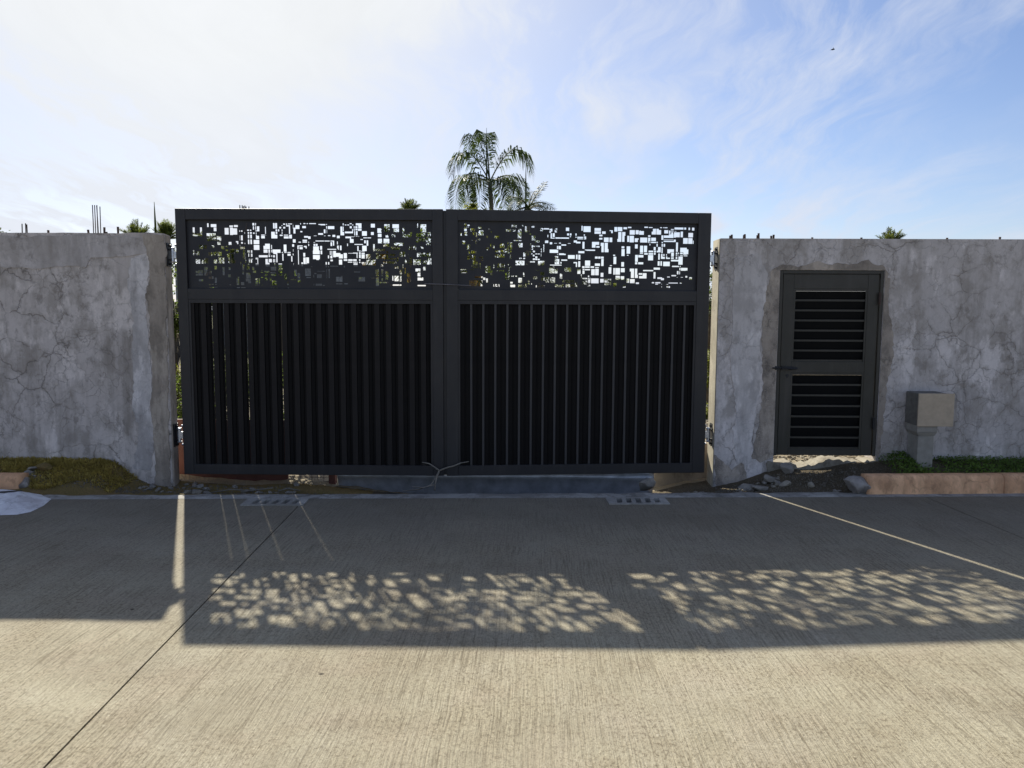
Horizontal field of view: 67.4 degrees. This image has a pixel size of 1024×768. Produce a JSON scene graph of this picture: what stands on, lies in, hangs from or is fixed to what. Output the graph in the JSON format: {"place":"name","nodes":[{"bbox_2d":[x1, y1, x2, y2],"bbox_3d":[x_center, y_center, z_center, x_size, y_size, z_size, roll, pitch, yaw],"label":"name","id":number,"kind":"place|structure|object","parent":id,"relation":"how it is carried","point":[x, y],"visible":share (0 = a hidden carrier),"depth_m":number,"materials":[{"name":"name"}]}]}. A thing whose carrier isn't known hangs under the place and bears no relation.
{"place":"outdoors","nodes":[
{"label":"outdoors","id":0,"kind":"place"},
{"bbox_2d":[0,458,373,495],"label":"verge soil","id":1,"kind":"structure","parent":0,"point":[71,489],"depth_m":7.54,"materials":[{"name":"brown soil"}]},
{"bbox_2d":[0,473,29,488],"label":"kerb","id":2,"kind":"structure","parent":1,"relation":"on","point":[13,480],"depth_m":7.18,"materials":[{"name":"pink paint"}]},
{"bbox_2d":[36,462,52,471],"bbox_3d":[-4.542,0.818,7.448,0.170,0.118,0.120,4,6,32],"label":"rubble chunk","id":3,"kind":"object","parent":1,"relation":"on","point":[44,466],"visible":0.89,"depth_m":7.41,"materials":[{"name":"stone"}]},
{"bbox_2d":[0,455,137,492],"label":"mossy grass","id":4,"kind":"structure","parent":1,"relation":"on","point":[55,463],"depth_m":7.46,"materials":[{"name":"green plant"}]},
{"bbox_2d":[0,227,179,486],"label":"boundary wall","id":5,"kind":"structure","parent":1,"relation":"on","point":[87,357],"depth_m":7.61,"materials":[{"name":"grey concrete"}]},
{"bbox_2d":[166,208,446,475],"bbox_3d":[-2.025,-0.400,7.658,2.750,2.644,0.105,0,5,1],"label":"gate leaf","id":6,"kind":"object","parent":5,"relation":"attached to","point":[358,382],"visible":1,"depth_m":7.65,"materials":[{"name":"black paint"}]},
{"bbox_2d":[424,283,470,285],"bbox_3d":[-0.634,-0.978,7.564,0.458,0.023,0.064,0,5,1],"label":"tie wire","id":7,"kind":"object","parent":6,"relation":"attached to","point":[449,284],"visible":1,"depth_m":7.53,"materials":[{"name":"grey metal"}]},
{"bbox_2d":[192,490,201,493],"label":"rubble chunk","id":8,"kind":"object","parent":1,"relation":"on","point":[197,491],"visible":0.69,"depth_m":7.33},
{"bbox_2d":[211,487,299,492],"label":"dry sticks","id":9,"kind":"object","parent":1,"relation":"on","point":[253,490],"visible":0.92,"depth_m":7.57,"materials":[{"name":"brown wood"}]},
{"bbox_2d":[0,492,1023,767],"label":"road","id":10,"kind":"structure","parent":0,"point":[598,630],"depth_m":4.08,"materials":[{"name":"concrete"}]},
{"bbox_2d":[0,489,50,514],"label":"white hump","id":11,"kind":"object","parent":10,"relation":"on","point":[13,502],"visible":1,"depth_m":6.63,"materials":[{"name":"paint"}]},
{"bbox_2d":[240,498,309,505],"bbox_3d":[-2.098,1.126,6.821,0.575,0.174,0.285,0,5,-2],"label":"drain cover","id":12,"kind":"object","parent":10,"relation":"on","point":[275,501],"visible":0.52,"depth_m":6.80,"materials":[{"name":"metal"}]},
{"bbox_2d":[605,497,669,504],"bbox_3d":[1.125,1.131,6.919,0.570,0.174,0.285,0,5,-2],"label":"drain cover","id":13,"kind":"object","parent":10,"relation":"on","point":[634,500],"visible":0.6,"depth_m":6.93,"materials":[{"name":"metal"}]},
{"bbox_2d":[843,473,1023,493],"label":"kerb","id":14,"kind":"structure","parent":10,"relation":"on","point":[936,483],"depth_m":7.22,"materials":[{"name":"pink paint"}]},
{"bbox_2d":[0,0,1023,301],"label":"sky","id":15,"kind":"structure","parent":0,"point":[744,113],"materials":[{"name":"blue"}]},
{"bbox_2d":[179,364,860,493],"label":"yard soil","id":16,"kind":"structure","parent":0,"point":[311,479],"depth_m":8.14,"materials":[{"name":"brown soil"}]},
{"bbox_2d":[119,218,149,232],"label":"palm tree","id":17,"kind":"object","parent":16,"relation":"on","point":[134,228],"visible":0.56,"depth_m":21.24,"materials":[{"name":"green plant"}]},
{"bbox_2d":[151,203,175,238],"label":"palm tree","id":18,"kind":"object","parent":16,"relation":"on","point":[166,227],"visible":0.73,"depth_m":20.30,"materials":[{"name":"green plant"}]},
{"bbox_2d":[175,364,181,417],"bbox_3d":[-4.870,0.147,11.137,0.806,0.978,0.862,0,5,1],"label":"shrub","id":19,"kind":"object","parent":16,"relation":"on","point":[177,395],"visible":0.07,"depth_m":11.09,"materials":[{"name":"green plant"}]},
{"bbox_2d":[172,247,213,403],"bbox_3d":[-5.566,-0.975,12.652,1.279,2.598,1.465,4,7,34],"label":"leafy tree","id":20,"kind":"object","parent":16,"relation":"on","point":[176,332],"visible":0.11,"depth_m":12.58,"materials":[{"name":"green plant"}]},
{"bbox_2d":[176,370,249,418],"bbox_3d":[-3.660,0.150,9.387,1.538,1.377,1.540,0,5,1],"label":"shrub","id":21,"kind":"object","parent":16,"relation":"on","point":[179,407],"visible":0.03,"depth_m":9.24,"materials":[{"name":"green plant"}]},
{"bbox_2d":[193,231,233,358],"bbox_3d":[-6.757,-1.765,17.046,1.184,3.244,1.131,0,5,1],"label":"palm tree","id":22,"kind":"object","parent":16,"relation":"on","point":[209,253],"visible":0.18,"depth_m":16.90,"materials":[{"name":"green plant"}]},
{"bbox_2d":[202,244,255,283],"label":"palm tree","id":23,"kind":"object","parent":16,"relation":"on","point":[232,255],"visible":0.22,"depth_m":18.35,"materials":[{"name":"green plant"}]},
{"bbox_2d":[177,419,336,484],"bbox_3d":[-3.627,0.759,8.512,3.570,0.840,0.648,2,6,21],"label":"formwork panel","id":24,"kind":"object","parent":16,"relation":"on","point":[332,478],"visible":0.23,"depth_m":8.18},
{"bbox_2d":[256,264,300,366],"bbox_3d":[-5.033,-1.323,16.656,0.997,2.533,1.216,-4,7,-37],"label":"shrub","id":25,"kind":"object","parent":16,"relation":"on","point":[273,282],"visible":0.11,"depth_m":16.50,"materials":[{"name":"green plant"}]},
{"bbox_2d":[359,244,411,285],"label":"palm tree","id":26,"kind":"object","parent":16,"relation":"on","point":[383,255],"visible":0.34,"depth_m":17.24,"materials":[{"name":"green plant"}]},
{"bbox_2d":[367,224,430,281],"bbox_3d":[-2.857,-2.431,20.484,2.011,4.029,2.037,3,6,30],"label":"leafy tree","id":27,"kind":"object","parent":16,"relation":"on","point":[421,234],"visible":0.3,"depth_m":20.36,"materials":[{"name":"green plant"}]},
{"bbox_2d":[461,262,493,286],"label":"palm tree","id":28,"kind":"object","parent":16,"relation":"on","point":[472,282],"visible":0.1,"depth_m":15.87,"materials":[{"name":"green plant"}]},
{"bbox_2d":[463,203,519,285],"bbox_3d":[-0.764,-2.118,17.394,1.877,4.011,1.691,0,5,1],"label":"leafy tree","id":29,"kind":"object","parent":16,"relation":"on","point":[496,255],"visible":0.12,"depth_m":17.23,"materials":[{"name":"green plant"}]},
{"bbox_2d":[337,473,653,493],"bbox_3d":[-0.175,0.861,8.122,3.317,0.730,0.207,0,5,1],"label":"concrete ramp","id":30,"kind":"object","parent":16,"relation":"on","point":[562,483],"visible":0.29,"depth_m":8.08,"materials":[{"name":"grey concrete"}]},
{"bbox_2d":[518,257,557,286],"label":"palm tree","id":31,"kind":"object","parent":16,"relation":"on","point":[547,278],"visible":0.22,"depth_m":17.29,"materials":[{"name":"green plant"}]},
{"bbox_2d":[555,268,589,286],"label":"palm tree","id":32,"kind":"object","parent":16,"relation":"on","point":[571,285],"visible":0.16,"depth_m":19.21,"materials":[{"name":"green plant"}]},
{"bbox_2d":[653,441,707,487],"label":"wall","id":33,"kind":"structure","parent":16,"relation":"on","point":[662,479],"depth_m":8.26,"materials":[{"name":"beige concrete"}]},
{"bbox_2d":[686,270,711,374],"bbox_3d":[4.272,-1.223,16.413,1.449,2.463,1.386,0,5,1],"label":"shrub","id":34,"kind":"object","parent":16,"relation":"on","point":[709,321],"visible":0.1,"depth_m":16.38,"materials":[{"name":"green plant"}]},
{"bbox_2d":[706,403,708,418],"bbox_3d":[2.776,0.492,11.232,0.603,0.512,0.506,-3,7,-34],"label":"shrub","id":35,"kind":"object","parent":16,"relation":"on","point":[707,410],"visible":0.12,"depth_m":11.05,"materials":[{"name":"green plant"}]},
{"bbox_2d":[706,349,709,405],"bbox_3d":[3.218,-0.123,12.740,0.987,1.053,0.901,5,7,43],"label":"shrub","id":36,"kind":"object","parent":16,"relation":"on","point":[707,391],"visible":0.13,"depth_m":12.72,"materials":[{"name":"green plant"}]},
{"bbox_2d":[705,420,858,461],"bbox_3d":[0.527,0.780,9.686,8.065,0.472,3.014,0,5,1],"label":"yard rubble","id":37,"kind":"object","parent":16,"relation":"on","point":[792,457],"visible":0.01,"depth_m":8.32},
{"bbox_2d":[603,278,628,286],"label":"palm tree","id":38,"kind":"object","parent":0,"point":[614,284],"visible":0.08,"depth_m":18.34,"materials":[{"name":"green plant"}]},
{"bbox_2d":[372,456,1023,493],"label":"verge soil","id":39,"kind":"structure","parent":0,"point":[705,486],"depth_m":7.69,"materials":[{"name":"brown soil"}]},
{"bbox_2d":[403,461,468,491],"bbox_3d":[-0.755,0.918,7.628,0.652,0.290,0.144,0,5,1],"label":"forked twig","id":40,"kind":"object","parent":39,"relation":"on","point":[435,479],"visible":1,"depth_m":7.66,"materials":[{"name":"brown wood"}]},
{"bbox_2d":[33,467,856,494],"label":"gravel crumbs","id":41,"kind":"object","parent":39,"relation":"on","point":[241,488],"visible":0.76,"depth_m":7.46,"materials":[{"name":"gravel"}]},
{"bbox_2d":[639,478,655,490],"bbox_3d":[1.349,1.006,7.682,0.173,0.150,0.150,3,18,1],"label":"rubble chunk","id":42,"kind":"object","parent":39,"relation":"on","point":[647,484],"visible":1,"depth_m":7.63,"materials":[{"name":"concrete"}]},
{"bbox_2d":[738,483,754,489],"bbox_3d":[2.311,1.012,7.537,0.180,0.057,0.153,3,6,28],"label":"rubble chunk","id":43,"kind":"object","parent":39,"relation":"on","point":[744,486],"visible":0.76,"depth_m":7.50,"materials":[{"name":"concrete"}]},
{"bbox_2d":[751,485,767,490],"bbox_3d":[2.402,1.006,7.457,0.158,0.046,0.111,4,8,0],"label":"rubble chunk","id":44,"kind":"object","parent":39,"relation":"on","point":[758,487],"visible":1,"depth_m":7.42,"materials":[{"name":"concrete"}]},
{"bbox_2d":[764,474,774,482],"bbox_3d":[2.537,0.939,7.585,0.116,0.088,0.085,2,2,1],"label":"rubble chunk","id":45,"kind":"object","parent":39,"relation":"on","point":[769,479],"visible":1,"depth_m":7.55,"materials":[{"name":"concrete"}]},
{"bbox_2d":[779,480,790,486],"bbox_3d":[2.660,0.978,7.485,0.132,0.068,0.094,-12,-7,2],"label":"rubble chunk","id":46,"kind":"object","parent":39,"relation":"on","point":[785,483],"visible":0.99,"depth_m":7.45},
{"bbox_2d":[780,462,793,473],"bbox_3d":[2.754,0.853,7.701,0.118,0.127,0.134,-1,6,-16],"label":"rubble chunk","id":47,"kind":"object","parent":39,"relation":"on","point":[786,467],"visible":1,"depth_m":7.67,"materials":[{"name":"concrete"}]},
{"bbox_2d":[807,481,814,487],"bbox_3d":[2.900,0.976,7.429,0.076,0.061,0.047,-1,6,-17],"label":"rubble chunk","id":48,"kind":"object","parent":39,"relation":"on","point":[810,484],"visible":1,"depth_m":7.42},
{"bbox_2d":[706,233,1023,486],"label":"boundary wall","id":49,"kind":"structure","parent":39,"relation":"on","point":[952,316],"depth_m":7.73,"materials":[{"name":"grey concrete"}]},
{"bbox_2d":[446,209,717,475],"bbox_3d":[0.711,-0.397,7.749,2.736,2.644,0.105,0,5,-5],"label":"gate leaf","id":50,"kind":"object","parent":49,"relation":"attached to","point":[549,378],"visible":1,"depth_m":7.74,"materials":[{"name":"black paint"}]},
{"bbox_2d":[772,270,883,455],"bbox_3d":[3.177,-0.202,7.791,1.082,1.880,0.131,0,5,1],"label":"door frame","id":51,"kind":"structure","parent":49,"relation":"attached to","point":[828,355],"depth_m":7.79,"materials":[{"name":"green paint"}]},
{"bbox_2d":[777,274,879,455],"bbox_3d":[3.201,-0.188,7.806,0.956,1.840,0.052,0,5,1],"label":"door leaf","id":52,"kind":"structure","parent":51,"relation":"in","point":[829,322],"depth_m":7.79,"materials":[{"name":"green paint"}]},
{"bbox_2d":[875,450,1023,472],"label":"grass","id":53,"kind":"structure","parent":39,"relation":"on","point":[933,465],"depth_m":7.64,"materials":[{"name":"green plant"}]},
{"bbox_2d":[905,391,954,466],"bbox_3d":[4.155,0.585,7.680,0.349,1.012,0.262,0,5,1],"label":"meter pedestal","id":54,"kind":"object","parent":53,"relation":"on","point":[928,414],"visible":0.91,"depth_m":7.56,"materials":[{"name":"grey concrete"}]},
{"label":"field terrain","id":55,"kind":"structure","parent":0,"visible":0},
{"bbox_2d":[21,223,27,232],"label":"bare column","id":56,"kind":"structure","parent":55,"relation":"on","point":[26,227],"depth_m":29.28,"materials":[{"name":"grey concrete"}]},
{"bbox_2d":[92,205,100,232],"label":"bare column","id":57,"kind":"structure","parent":55,"relation":"on","point":[97,219],"depth_m":21.28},
{"bbox_2d":[239,205,250,346],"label":"bare column","id":58,"kind":"structure","parent":55,"relation":"on","point":[247,274],"depth_m":27.33,"materials":[{"name":"grey concrete"}]},
{"bbox_2d":[175,263,387,344],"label":"unfinished house","id":59,"kind":"structure","parent":55,"relation":"on","point":[308,273],"depth_m":31.40,"materials":[{"name":"grey concrete"}]},
{"bbox_2d":[398,198,422,247],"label":"palm tree","id":60,"kind":"object","parent":55,"relation":"on","point":[407,204],"visible":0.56,"depth_m":25.05,"materials":[{"name":"green plant"}]},
{"bbox_2d":[462,202,490,285],"bbox_3d":[-1.255,-3.582,26.322,1.079,5.225,1.113,0,5,1],"label":"leafy tree","id":61,"kind":"object","parent":55,"relation":"on","point":[471,206],"visible":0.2,"depth_m":26.12,"materials":[{"name":"green plant"}]},
{"bbox_2d":[445,128,534,285],"bbox_3d":[-0.788,-5.463,29.147,3.436,8.345,4.258,0,5,1],"label":"palm tree","id":62,"kind":"object","parent":55,"relation":"on","point":[505,181],"visible":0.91,"depth_m":28.54,"materials":[{"name":"green plant"}]},
{"bbox_2d":[463,228,541,286],"bbox_3d":[-0.278,-2.728,22.280,2.156,4.301,2.538,-4,7,-39],"label":"leafy tree","id":63,"kind":"object","parent":55,"relation":"on","point":[498,285],"visible":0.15,"depth_m":22.28,"materials":[{"name":"green plant"}]},
{"bbox_2d":[503,172,556,284],"bbox_3d":[0.559,-3.845,24.492,2.106,6.028,2.771,2,6,21],"label":"palm tree","id":64,"kind":"object","parent":55,"relation":"on","point":[529,206],"visible":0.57,"depth_m":24.10,"materials":[{"name":"green plant"}]},
{"bbox_2d":[875,226,906,238],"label":"palm tree","id":65,"kind":"object","parent":55,"relation":"on","point":[889,234],"visible":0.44,"depth_m":22.93,"materials":[{"name":"green plant"}]}
]}

